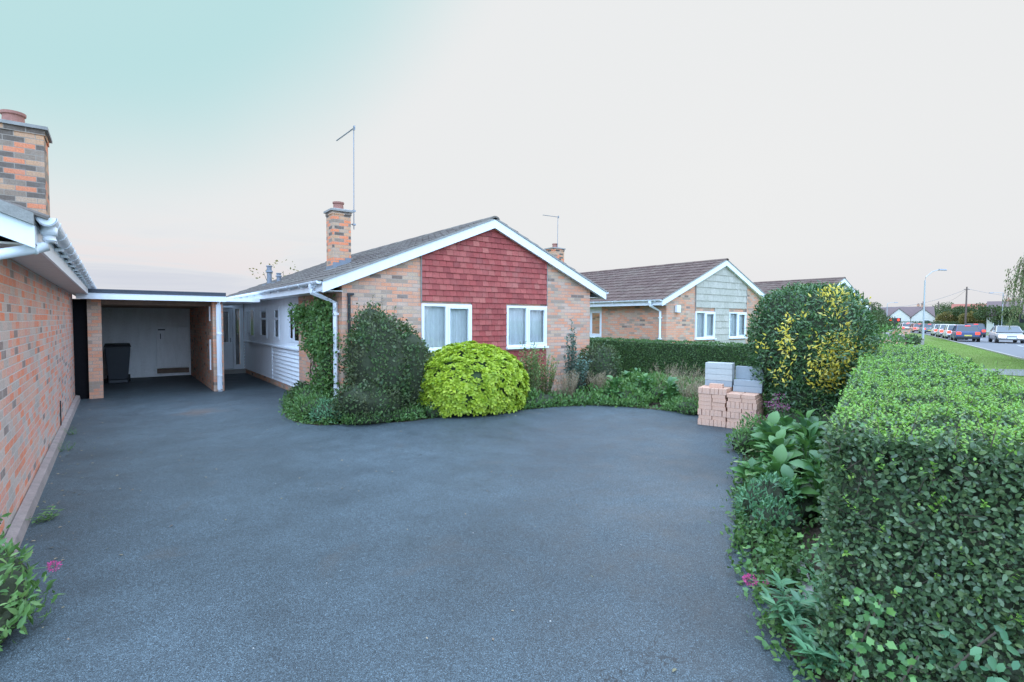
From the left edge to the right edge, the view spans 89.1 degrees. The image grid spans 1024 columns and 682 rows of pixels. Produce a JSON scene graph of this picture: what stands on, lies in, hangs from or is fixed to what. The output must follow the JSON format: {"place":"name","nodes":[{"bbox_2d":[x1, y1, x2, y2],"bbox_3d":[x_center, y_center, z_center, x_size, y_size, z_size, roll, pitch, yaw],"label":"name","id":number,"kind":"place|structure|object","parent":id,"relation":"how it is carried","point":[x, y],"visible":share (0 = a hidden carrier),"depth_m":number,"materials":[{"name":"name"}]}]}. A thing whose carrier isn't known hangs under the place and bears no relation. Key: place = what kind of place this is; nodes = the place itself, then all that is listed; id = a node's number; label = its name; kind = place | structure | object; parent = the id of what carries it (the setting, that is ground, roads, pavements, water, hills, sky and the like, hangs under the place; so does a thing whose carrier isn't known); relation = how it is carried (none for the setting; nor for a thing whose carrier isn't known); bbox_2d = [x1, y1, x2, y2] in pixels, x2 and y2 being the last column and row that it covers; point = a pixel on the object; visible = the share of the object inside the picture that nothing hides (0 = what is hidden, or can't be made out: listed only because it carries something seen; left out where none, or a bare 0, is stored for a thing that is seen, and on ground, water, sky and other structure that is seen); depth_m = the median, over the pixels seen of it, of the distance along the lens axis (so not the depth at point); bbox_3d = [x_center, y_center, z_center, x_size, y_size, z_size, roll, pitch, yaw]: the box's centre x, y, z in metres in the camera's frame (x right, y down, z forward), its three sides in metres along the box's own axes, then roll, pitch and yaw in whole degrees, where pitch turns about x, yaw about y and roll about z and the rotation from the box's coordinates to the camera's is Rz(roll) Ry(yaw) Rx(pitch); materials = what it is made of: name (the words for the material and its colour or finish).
{"place":"outdoors","nodes":[
{"label":"outdoors","id":0,"kind":"place"},
{"bbox_2d":[0,373,819,681],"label":"driveway","id":1,"kind":"structure","parent":0,"point":[244,531],"depth_m":3.96,"materials":[{"name":"asphalt"}]},
{"bbox_2d":[0,512,59,650],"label":"valerian bush","id":2,"kind":"object","parent":1,"relation":"on","point":[15,594],"visible":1,"depth_m":2.89,"materials":[{"name":"green plant"}]},
{"bbox_2d":[27,505,64,523],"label":"weed","id":3,"kind":"object","parent":1,"relation":"on","point":[47,514],"visible":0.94,"depth_m":4.51,"materials":[{"name":"green plant"}]},
{"bbox_2d":[104,343,130,383],"bbox_3d":[-10.749,0.603,14.191,0.590,1.070,0.750,-2,3,-37],"label":"wheelie bin","id":4,"kind":"object","parent":1,"relation":"on","point":[117,355],"visible":1,"depth_m":13.97,"materials":[{"name":"plastic"}]},
{"bbox_2d":[76,289,259,398],"bbox_3d":[-9.239,-0.010,13.964,3.510,2.425,5.250,-2,3,-37],"label":"carport","id":5,"kind":"object","parent":1,"relation":"on","point":[168,333],"visible":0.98,"depth_m":14.67,"materials":[{"name":"paint"}]},
{"bbox_2d":[72,299,88,398],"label":"side gate","id":6,"kind":"structure","parent":5,"relation":"attached to","point":[80,340],"depth_m":11.28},
{"bbox_2d":[156,327,188,373],"bbox_3d":[-10.368,0.270,15.906,0.820,1.400,0.075,-2,3,-37],"label":"garage door","id":7,"kind":"structure","parent":5,"relation":"in","point":[172,343],"depth_m":15.89,"materials":[{"name":"paint"}]},
{"bbox_2d":[0,0,1023,311],"label":"sky","id":8,"kind":"structure","parent":0,"point":[878,145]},
{"bbox_2d":[261,331,1023,461],"bbox_3d":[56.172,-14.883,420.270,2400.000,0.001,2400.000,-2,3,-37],"label":"ground","id":9,"kind":"structure","parent":0,"point":[926,337],"depth_m":27.45,"materials":[{"name":"green plant"}]},
{"bbox_2d":[0,109,96,556],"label":"brick house","id":10,"kind":"structure","parent":9,"relation":"on","point":[44,275],"depth_m":5.52,"materials":[{"name":"brick"}]},
{"bbox_2d":[223,201,608,398],"bbox_3d":[-4.156,-1.134,15.744,8.334,4.670,11.320,-2,3,-37],"label":"bungalow","id":11,"kind":"object","parent":9,"relation":"on","point":[495,281],"visible":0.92,"depth_m":11.84,"materials":[{"name":"brick"}]},
{"bbox_2d":[223,308,232,368],"bbox_3d":[-9.282,-0.071,16.656,0.610,1.950,0.140,-2,3,-37],"label":"front door","id":12,"kind":"structure","parent":11,"relation":"in","point":[228,346],"depth_m":16.80,"materials":[{"name":"white plastic"}]},
{"bbox_2d":[246,308,253,336],"bbox_3d":[-8.211,-0.580,16.358,0.064,0.880,1.140,-2,3,-37],"label":"window","id":13,"kind":"structure","parent":11,"relation":"in","point":[249,312],"depth_m":16.32,"materials":[{"name":"white plastic"}]},
{"bbox_2d":[260,307,266,338],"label":"window","id":14,"kind":"structure","parent":11,"relation":"in","point":[263,311],"depth_m":14.87,"materials":[{"name":"white plastic"}]},
{"bbox_2d":[273,306,279,339],"bbox_3d":[-6.176,-0.465,13.698,0.064,0.880,0.560,-2,3,-37],"label":"window","id":15,"kind":"structure","parent":11,"relation":"in","point":[276,309],"depth_m":13.68,"materials":[{"name":"white plastic"}]},
{"bbox_2d":[288,305,298,342],"bbox_3d":[-5.156,-0.407,12.365,0.064,0.880,0.920,-2,3,-37],"label":"window","id":16,"kind":"structure","parent":11,"relation":"in","point":[293,337],"depth_m":12.40,"materials":[{"name":"white plastic"}]},
{"bbox_2d":[336,125,355,228],"bbox_3d":[-4.250,-4.000,13.073,0.267,2.490,1.211,-2,3,-37],"label":"tv aerial","id":17,"kind":"object","parent":11,"relation":"attached to","point":[353,129],"visible":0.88,"depth_m":12.74,"materials":[{"name":"metal"}]},
{"bbox_2d":[421,303,471,351],"bbox_3d":[-1.384,-0.279,10.980,1.240,0.995,0.242,-2,3,-37],"label":"window","id":18,"kind":"structure","parent":11,"relation":"in","point":[441,324],"depth_m":10.95,"materials":[{"name":"white plastic"}]},
{"bbox_2d":[506,306,548,348],"bbox_3d":[0.328,-0.325,12.288,1.250,0.995,0.243,-2,3,-37],"label":"window","id":19,"kind":"structure","parent":11,"relation":"in","point":[524,323],"depth_m":12.30,"materials":[{"name":"white plastic"}]},
{"bbox_2d":[283,388,855,681],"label":"garden bed","id":20,"kind":"object","parent":9,"relation":"on","point":[816,529],"visible":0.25,"depth_m":4.15,"materials":[{"name":"soil"}]},
{"bbox_2d":[289,380,318,402],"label":"plant","id":21,"kind":"object","parent":20,"relation":"on","point":[300,384],"visible":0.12,"depth_m":10.71,"materials":[{"name":"green plant"}]},
{"bbox_2d":[291,384,331,419],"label":"plant","id":22,"kind":"object","parent":20,"relation":"on","point":[305,400],"visible":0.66,"depth_m":9.24,"materials":[{"name":"green plant"}]},
{"bbox_2d":[286,293,341,400],"bbox_3d":[-4.019,0.150,10.615,0.825,2.344,2.606,-2,3,-37],"label":"climbing plant","id":23,"kind":"object","parent":20,"relation":"on","point":[316,331],"visible":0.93,"depth_m":9.96,"materials":[{"name":"green plant"}]},
{"bbox_2d":[307,397,342,422],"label":"plant","id":24,"kind":"object","parent":20,"relation":"on","point":[325,411],"visible":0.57,"depth_m":8.78,"materials":[{"name":"green plant"}]},
{"bbox_2d":[329,300,434,424],"bbox_3d":[-2.308,0.346,9.274,2.097,2.143,1.361,-4,4,-58],"label":"dark shrub","id":25,"kind":"object","parent":20,"relation":"on","point":[386,374],"visible":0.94,"depth_m":8.85,"materials":[{"name":"green plant"}]},
{"bbox_2d":[339,402,425,424],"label":"plant","id":26,"kind":"object","parent":20,"relation":"on","point":[357,420],"visible":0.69,"depth_m":8.72,"materials":[{"name":"green plant"}]},
{"bbox_2d":[413,391,441,416],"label":"plant","id":27,"kind":"object","parent":20,"relation":"on","point":[431,412],"visible":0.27,"depth_m":9.31,"materials":[{"name":"green plant"}]},
{"bbox_2d":[416,340,530,417],"bbox_3d":[-0.798,0.684,10.138,2.393,1.408,1.866,-2,3,-37],"label":"lime shrub","id":28,"kind":"object","parent":20,"relation":"on","point":[467,378],"visible":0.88,"depth_m":9.41,"materials":[{"name":"green plant"}]},
{"bbox_2d":[278,388,695,424],"bbox_3d":[-0.887,1.288,9.771,9.527,0.234,3.378,1,2,11],"label":"edge growth","id":29,"kind":"object","parent":20,"relation":"on","point":[287,401],"visible":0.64,"depth_m":10.06,"materials":[{"name":"green plant"}]},
{"bbox_2d":[519,341,543,400],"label":"feathery shrub","id":30,"kind":"object","parent":20,"relation":"on","point":[532,376],"visible":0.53,"depth_m":10.79,"materials":[{"name":"green plant"}]},
{"bbox_2d":[523,346,545,393],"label":"feathery shrub","id":31,"kind":"object","parent":20,"relation":"on","point":[537,390],"visible":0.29,"depth_m":11.06,"materials":[{"name":"green plant"}]},
{"bbox_2d":[535,354,558,393],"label":"feathery shrub","id":32,"kind":"object","parent":20,"relation":"on","point":[544,388],"visible":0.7,"depth_m":11.51,"materials":[{"name":"green plant"}]},
{"bbox_2d":[553,369,579,403],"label":"dry plant","id":33,"kind":"object","parent":20,"relation":"on","point":[572,384],"visible":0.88,"depth_m":10.87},
{"bbox_2d":[565,317,577,386],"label":"slender shrub","id":34,"kind":"object","parent":20,"relation":"on","point":[571,350],"visible":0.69,"depth_m":11.66,"materials":[{"name":"green plant"}]},
{"bbox_2d":[562,350,591,394],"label":"slender shrub","id":35,"kind":"object","parent":20,"relation":"on","point":[578,368],"visible":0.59,"depth_m":11.77,"materials":[{"name":"green plant"}]},
{"bbox_2d":[575,339,622,390],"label":"dark shrub","id":36,"kind":"object","parent":20,"relation":"on","point":[601,357],"visible":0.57,"depth_m":12.64,"materials":[{"name":"green plant"}]},
{"bbox_2d":[585,370,613,394],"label":"dry plant","id":37,"kind":"object","parent":20,"relation":"on","point":[601,381],"visible":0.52,"depth_m":11.63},
{"bbox_2d":[605,375,625,397],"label":"round leaved plant","id":38,"kind":"object","parent":20,"relation":"on","point":[612,381],"visible":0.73,"depth_m":10.91,"materials":[{"name":"green plant"}]},
{"bbox_2d":[633,373,654,401],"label":"round leaved plant","id":39,"kind":"object","parent":20,"relation":"on","point":[647,384],"visible":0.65,"depth_m":11.11,"materials":[{"name":"green plant"}]},
{"bbox_2d":[514,367,774,415],"bbox_3d":[3.111,1.025,11.091,5.967,0.796,4.593,-2,3,-37],"label":"ground cover","id":40,"kind":"object","parent":20,"relation":"on","point":[630,395],"visible":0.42,"depth_m":10.81,"materials":[{"name":"green plant"}]},
{"bbox_2d":[658,376,682,400],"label":"round leaved plant","id":41,"kind":"object","parent":20,"relation":"on","point":[671,384],"visible":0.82,"depth_m":10.54,"materials":[{"name":"green plant"}]},
{"bbox_2d":[651,361,704,386],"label":"dry plant","id":42,"kind":"object","parent":20,"relation":"on","point":[672,371],"visible":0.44,"depth_m":11.98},
{"bbox_2d":[659,395,698,414],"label":"plant","id":43,"kind":"object","parent":20,"relation":"on","point":[688,407],"visible":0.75,"depth_m":9.83,"materials":[{"name":"green plant"}]},
{"bbox_2d":[655,374,704,397],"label":"dry plant","id":44,"kind":"object","parent":20,"relation":"on","point":[683,381],"visible":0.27,"depth_m":11.03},
{"bbox_2d":[679,380,702,405],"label":"dry plant","id":45,"kind":"object","parent":20,"relation":"on","point":[689,392],"visible":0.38,"depth_m":10.33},
{"bbox_2d":[730,457,765,481],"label":"broad leaved plant","id":46,"kind":"object","parent":20,"relation":"on","point":[741,470],"visible":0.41,"depth_m":5.41,"materials":[{"name":"green plant"}]},
{"bbox_2d":[722,412,778,452],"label":"ground cover plant","id":47,"kind":"object","parent":20,"relation":"on","point":[742,435],"visible":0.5,"depth_m":6.98,"materials":[{"name":"green plant"}]},
{"bbox_2d":[708,417,820,590],"bbox_3d":[3.042,1.425,6.075,1.181,0.305,6.084,1,3,28],"label":"hedge bed growth","id":48,"kind":"object","parent":20,"relation":"on","point":[782,551],"visible":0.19,"depth_m":3.85,"materials":[{"name":"green plant"}]},
{"bbox_2d":[748,411,780,442],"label":"broad leaved plant","id":49,"kind":"object","parent":20,"relation":"on","point":[773,418],"visible":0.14,"depth_m":6.59,"materials":[{"name":"green plant"}]},
{"bbox_2d":[734,470,803,541],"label":"ground cover plant","id":50,"kind":"object","parent":20,"relation":"on","point":[767,493],"visible":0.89,"depth_m":4.40,"materials":[{"name":"green plant"}]},
{"bbox_2d":[735,527,803,595],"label":"ivy","id":51,"kind":"object","parent":20,"relation":"on","point":[759,548],"visible":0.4,"depth_m":3.66,"materials":[{"name":"green plant"}]},
{"bbox_2d":[744,422,796,460],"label":"broad leaved plant","id":52,"kind":"object","parent":20,"relation":"on","point":[772,430],"visible":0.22,"depth_m":6.01,"materials":[{"name":"green plant"}]},
{"bbox_2d":[722,486,824,681],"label":"hedge foot growth","id":53,"kind":"object","parent":20,"relation":"on","point":[775,628],"visible":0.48,"depth_m":3.04,"materials":[{"name":"green plant"}]},
{"bbox_2d":[746,444,800,483],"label":"broad leaved plant","id":54,"kind":"object","parent":20,"relation":"on","point":[781,456],"visible":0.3,"depth_m":5.02,"materials":[{"name":"green plant"}]},
{"bbox_2d":[761,393,789,416],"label":"flowering plant","id":55,"kind":"object","parent":20,"relation":"on","point":[782,407],"visible":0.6,"depth_m":7.88,"materials":[{"name":"purple plant"}]},
{"bbox_2d":[748,428,808,475],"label":"broad leaved plant","id":56,"kind":"object","parent":20,"relation":"on","point":[777,440],"visible":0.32,"depth_m":5.48,"materials":[{"name":"green plant"}]},
{"bbox_2d":[767,413,797,432],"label":"broad leaved plant","id":57,"kind":"object","parent":20,"relation":"on","point":[785,421],"visible":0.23,"depth_m":6.96,"materials":[{"name":"green plant"}]},
{"bbox_2d":[752,436,833,527],"bbox_3d":[3.357,1.367,5.715,1.103,0.436,4.110,2,3,42],"label":"ground cover plant","id":58,"kind":"object","parent":20,"relation":"on","point":[806,511],"visible":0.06,"depth_m":4.51,"materials":[{"name":"green plant"}]},
{"bbox_2d":[759,570,835,633],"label":"valerian plant","id":59,"kind":"object","parent":20,"relation":"on","point":[800,601],"visible":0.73,"depth_m":2.90,"materials":[{"name":"green plant"}]},
{"bbox_2d":[774,464,821,513],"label":"broad leaved plant","id":60,"kind":"object","parent":20,"relation":"on","point":[787,471],"visible":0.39,"depth_m":4.59,"materials":[{"name":"green plant"}]},
{"bbox_2d":[796,561,815,606],"bbox_3d":[1.938,1.609,3.442,0.058,0.085,0.579,1,2,22],"label":"edging stone","id":61,"kind":"object","parent":20,"relation":"on","point":[808,587],"visible":0.14,"depth_m":3.36,"materials":[{"name":"stone"}]},
{"bbox_2d":[788,421,824,480],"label":"broad leaved plant","id":62,"kind":"object","parent":20,"relation":"on","point":[806,443],"visible":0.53,"depth_m":5.53,"materials":[{"name":"green plant"}]},
{"bbox_2d":[786,408,826,449],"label":"broad leaved plant","id":63,"kind":"object","parent":20,"relation":"on","point":[807,422],"visible":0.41,"depth_m":6.39,"materials":[{"name":"green plant"}]},
{"bbox_2d":[779,406,836,437],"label":"ground cover plant","id":64,"kind":"object","parent":20,"relation":"on","point":[821,417],"visible":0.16,"depth_m":7.92,"materials":[{"name":"green plant"}]},
{"bbox_2d":[789,450,831,517],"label":"broad leaved plant","id":65,"kind":"object","parent":20,"relation":"on","point":[807,465],"visible":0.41,"depth_m":4.60,"materials":[{"name":"green plant"}]},
{"bbox_2d":[741,280,882,417],"bbox_3d":[4.757,0.248,8.474,2.434,2.493,1.942,-2,3,-37],"label":"round shrub","id":66,"kind":"object","parent":20,"relation":"on","point":[811,341],"visible":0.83,"depth_m":7.98,"materials":[{"name":"green plant"}]},
{"bbox_2d":[792,532,838,617],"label":"ivy","id":67,"kind":"object","parent":20,"relation":"on","point":[804,572],"visible":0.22,"depth_m":3.39,"materials":[{"name":"green plant"}]},
{"bbox_2d":[796,553,838,621],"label":"valerian plant","id":68,"kind":"object","parent":20,"relation":"on","point":[815,585],"visible":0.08,"depth_m":3.14,"materials":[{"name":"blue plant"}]},
{"bbox_2d":[781,602,854,676],"bbox_3d":[1.504,1.527,2.584,0.314,0.260,0.395,-2,3,-37],"label":"valerian plant","id":69,"kind":"object","parent":20,"relation":"on","point":[804,644],"visible":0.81,"depth_m":2.58,"materials":[{"name":"green plant"}]},
{"bbox_2d":[812,343,1023,681],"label":"privet hedge","id":70,"kind":"object","parent":20,"relation":"on","point":[929,526],"visible":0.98,"depth_m":2.37,"materials":[{"name":"green plant"}]},
{"bbox_2d":[828,586,902,681],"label":"ivy","id":71,"kind":"object","parent":70,"relation":"attached to","point":[862,646],"visible":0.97,"depth_m":2.35,"materials":[{"name":"green plant"}]},
{"bbox_2d":[885,642,933,681],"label":"ivy","id":72,"kind":"object","parent":70,"relation":"attached to","point":[911,661],"visible":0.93,"depth_m":2.28,"materials":[{"name":"green plant"}]},
{"bbox_2d":[929,620,1023,681],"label":"bindweed","id":73,"kind":"object","parent":70,"relation":"attached to","point":[976,651],"visible":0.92,"depth_m":2.12,"materials":[{"name":"green plant"}]},
{"bbox_2d":[544,243,764,344],"bbox_3d":[4.361,-1.712,23.495,7.608,5.270,11.320,-2,3,-37],"label":"bungalow","id":74,"kind":"object","parent":9,"relation":"on","point":[713,300],"visible":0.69,"depth_m":18.86,"materials":[{"name":"brick"}]},
{"bbox_2d":[590,312,600,334],"bbox_3d":[3.071,-0.677,19.907,0.064,0.880,0.920,-2,3,-37],"label":"window","id":75,"kind":"structure","parent":74,"relation":"in","point":[595,317],"depth_m":19.74,"materials":[{"name":"white plastic"}]},
{"bbox_2d":[694,311,716,339],"bbox_3d":[6.844,-0.549,18.523,1.240,0.995,0.242,-2,3,-37],"label":"window","id":76,"kind":"structure","parent":74,"relation":"in","point":[703,320],"depth_m":18.49,"materials":[{"name":"white plastic"}]},
{"bbox_2d":[729,312,747,338],"bbox_3d":[8.555,-0.595,19.831,1.250,0.995,0.243,-2,3,-37],"label":"window","id":77,"kind":"structure","parent":74,"relation":"in","point":[735,318],"depth_m":19.84,"materials":[{"name":"white plastic"}]},
{"bbox_2d":[590,336,764,390],"bbox_3d":[4.287,0.533,15.754,0.850,1.247,9.511,-2,3,-37],"label":"boundary hedge","id":78,"kind":"object","parent":9,"relation":"on","point":[647,355],"visible":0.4,"depth_m":14.84,"materials":[{"name":"green plant"}]},
{"bbox_2d":[753,277,869,308],"bbox_3d":[13.623,-1.424,31.285,7.608,4.144,11.320,-2,3,-37],"label":"bungalow","id":79,"kind":"object","parent":9,"relation":"on","point":[765,287],"visible":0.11,"depth_m":28.27,"materials":[{"name":"tile"}]},
{"bbox_2d":[870,322,915,347],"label":"garden bush","id":80,"kind":"object","parent":9,"relation":"on","point":[894,335],"visible":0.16,"depth_m":12.73,"materials":[{"name":"green plant"}]},
{"bbox_2d":[886,303,935,321],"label":"house","id":81,"kind":"structure","parent":9,"relation":"on","point":[905,314],"depth_m":118.74,"materials":[{"name":"paint"}]},
{"bbox_2d":[922,269,946,337],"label":"street lamp","id":82,"kind":"object","parent":9,"relation":"on","point":[923,329],"visible":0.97,"depth_m":40.87,"materials":[{"name":"metal"}]},
{"bbox_2d":[895,321,986,327],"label":"clipped hedge","id":83,"kind":"object","parent":9,"relation":"on","point":[929,322],"visible":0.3,"depth_m":101.11,"materials":[{"name":"green plant"}]},
{"bbox_2d":[933,310,959,322],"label":"garden tree","id":84,"kind":"object","parent":9,"relation":"on","point":[942,317],"visible":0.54,"depth_m":104.93,"materials":[{"name":"green plant"}]},
{"bbox_2d":[910,332,1023,359],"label":"kerb","id":85,"kind":"structure","parent":9,"relation":"on","point":[1017,357],"depth_m":32.88,"materials":[{"name":"concrete"}]},
{"bbox_2d":[949,303,986,317],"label":"garden tree","id":86,"kind":"object","parent":9,"relation":"on","point":[961,309],"visible":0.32,"depth_m":99.99,"materials":[{"name":"green plant"}]},
{"bbox_2d":[957,311,986,324],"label":"garden tree","id":87,"kind":"object","parent":9,"relation":"on","point":[970,318],"visible":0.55,"depth_m":95.01,"materials":[{"name":"green plant"}]},
{"bbox_2d":[921,341,1023,384],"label":"verge grass","id":88,"kind":"structure","parent":9,"relation":"on","point":[968,352],"depth_m":24.63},
{"bbox_2d":[929,338,1023,368],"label":"kerb grass","id":89,"kind":"structure","parent":9,"relation":"on","point":[955,344],"depth_m":30.54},
{"bbox_2d":[972,305,1007,320],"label":"garden tree","id":90,"kind":"object","parent":9,"relation":"on","point":[981,313],"visible":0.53,"depth_m":87.99,"materials":[{"name":"green plant"}]},
{"bbox_2d":[982,369,1023,375],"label":"driveway crossing","id":91,"kind":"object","parent":9,"relation":"on","point":[1021,371],"visible":0.33,"depth_m":18.37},
{"bbox_2d":[985,301,1021,331],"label":"house","id":92,"kind":"structure","parent":9,"relation":"on","point":[989,325],"depth_m":88.19,"materials":[{"name":"paint"}]},
{"bbox_2d":[990,305,1022,325],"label":"garden tree","id":93,"kind":"object","parent":9,"relation":"on","point":[996,318],"visible":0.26,"depth_m":80.02,"materials":[{"name":"green plant"}]},
{"bbox_2d":[999,256,1023,329],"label":"weeping tree","id":94,"kind":"object","parent":9,"relation":"on","point":[1020,290],"visible":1,"depth_m":14.75,"materials":[{"name":"green plant"}]},
{"bbox_2d":[889,330,1023,357],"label":"road","id":95,"kind":"structure","parent":0,"point":[1010,347],"depth_m":39.16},
{"bbox_2d":[949,325,980,341],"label":"car","id":96,"kind":"object","parent":95,"relation":"on","point":[972,332],"visible":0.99,"depth_m":46.21,"materials":[{"name":"paint"}]},
{"bbox_2d":[988,326,1023,343],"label":"car","id":97,"kind":"object","parent":95,"relation":"on","point":[998,333],"visible":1,"depth_m":43.53,"materials":[{"name":"paint"}]},
{"bbox_3d":[4.052,0.883,8.699,0.211,0.063,0.099,2,3,35],"label":"brick","id":98,"kind":"object","parent":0,"visible":0},
{"bbox_2d":[733,385,763,392],"bbox_3d":[3.956,0.800,8.710,0.440,0.097,0.215,2,3,34],"label":"concrete block","id":99,"kind":"object","parent":98,"relation":"on","point":[749,389],"depth_m":8.62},
{"bbox_2d":[734,379,764,386],"bbox_3d":[3.971,0.700,8.708,0.440,0.097,0.215,2,3,36],"label":"concrete block","id":100,"kind":"object","parent":99,"relation":"on","point":[746,382],"depth_m":8.63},
{"bbox_2d":[735,366,764,379],"bbox_3d":[4.034,0.538,8.816,0.440,0.212,0.100,2,3,35],"label":"concrete block","id":101,"kind":"object","parent":100,"relation":"on","point":[743,372],"depth_m":8.81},
{"bbox_3d":[3.744,0.904,9.064,0.211,0.063,0.099,2,3,35],"label":"brick","id":102,"kind":"object","parent":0,"visible":0},
{"bbox_3d":[3.798,0.825,8.971,0.061,0.100,0.211,2,3,35],"label":"brick","id":103,"kind":"object","parent":102,"relation":"on","visible":0},
{"bbox_2d":[705,380,733,386],"bbox_3d":[3.594,0.722,8.999,0.440,0.097,0.215,2,3,35],"label":"concrete block","id":104,"kind":"object","parent":103,"relation":"on","point":[725,383],"depth_m":8.88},
{"bbox_2d":[705,374,734,380],"bbox_3d":[3.594,0.622,8.995,0.440,0.097,0.215,2,3,35],"label":"concrete block","id":105,"kind":"object","parent":104,"relation":"on","point":[720,377],"depth_m":8.90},
{"bbox_2d":[705,368,734,374],"bbox_3d":[3.595,0.522,8.991,0.440,0.097,0.215,2,3,35],"label":"concrete block","id":106,"kind":"object","parent":105,"relation":"on","point":[720,371],"depth_m":8.89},
{"bbox_2d":[705,362,734,368],"bbox_3d":[3.595,0.422,8.987,0.440,0.097,0.215,2,3,35],"label":"concrete block","id":107,"kind":"object","parent":106,"relation":"on","point":[720,365],"depth_m":8.90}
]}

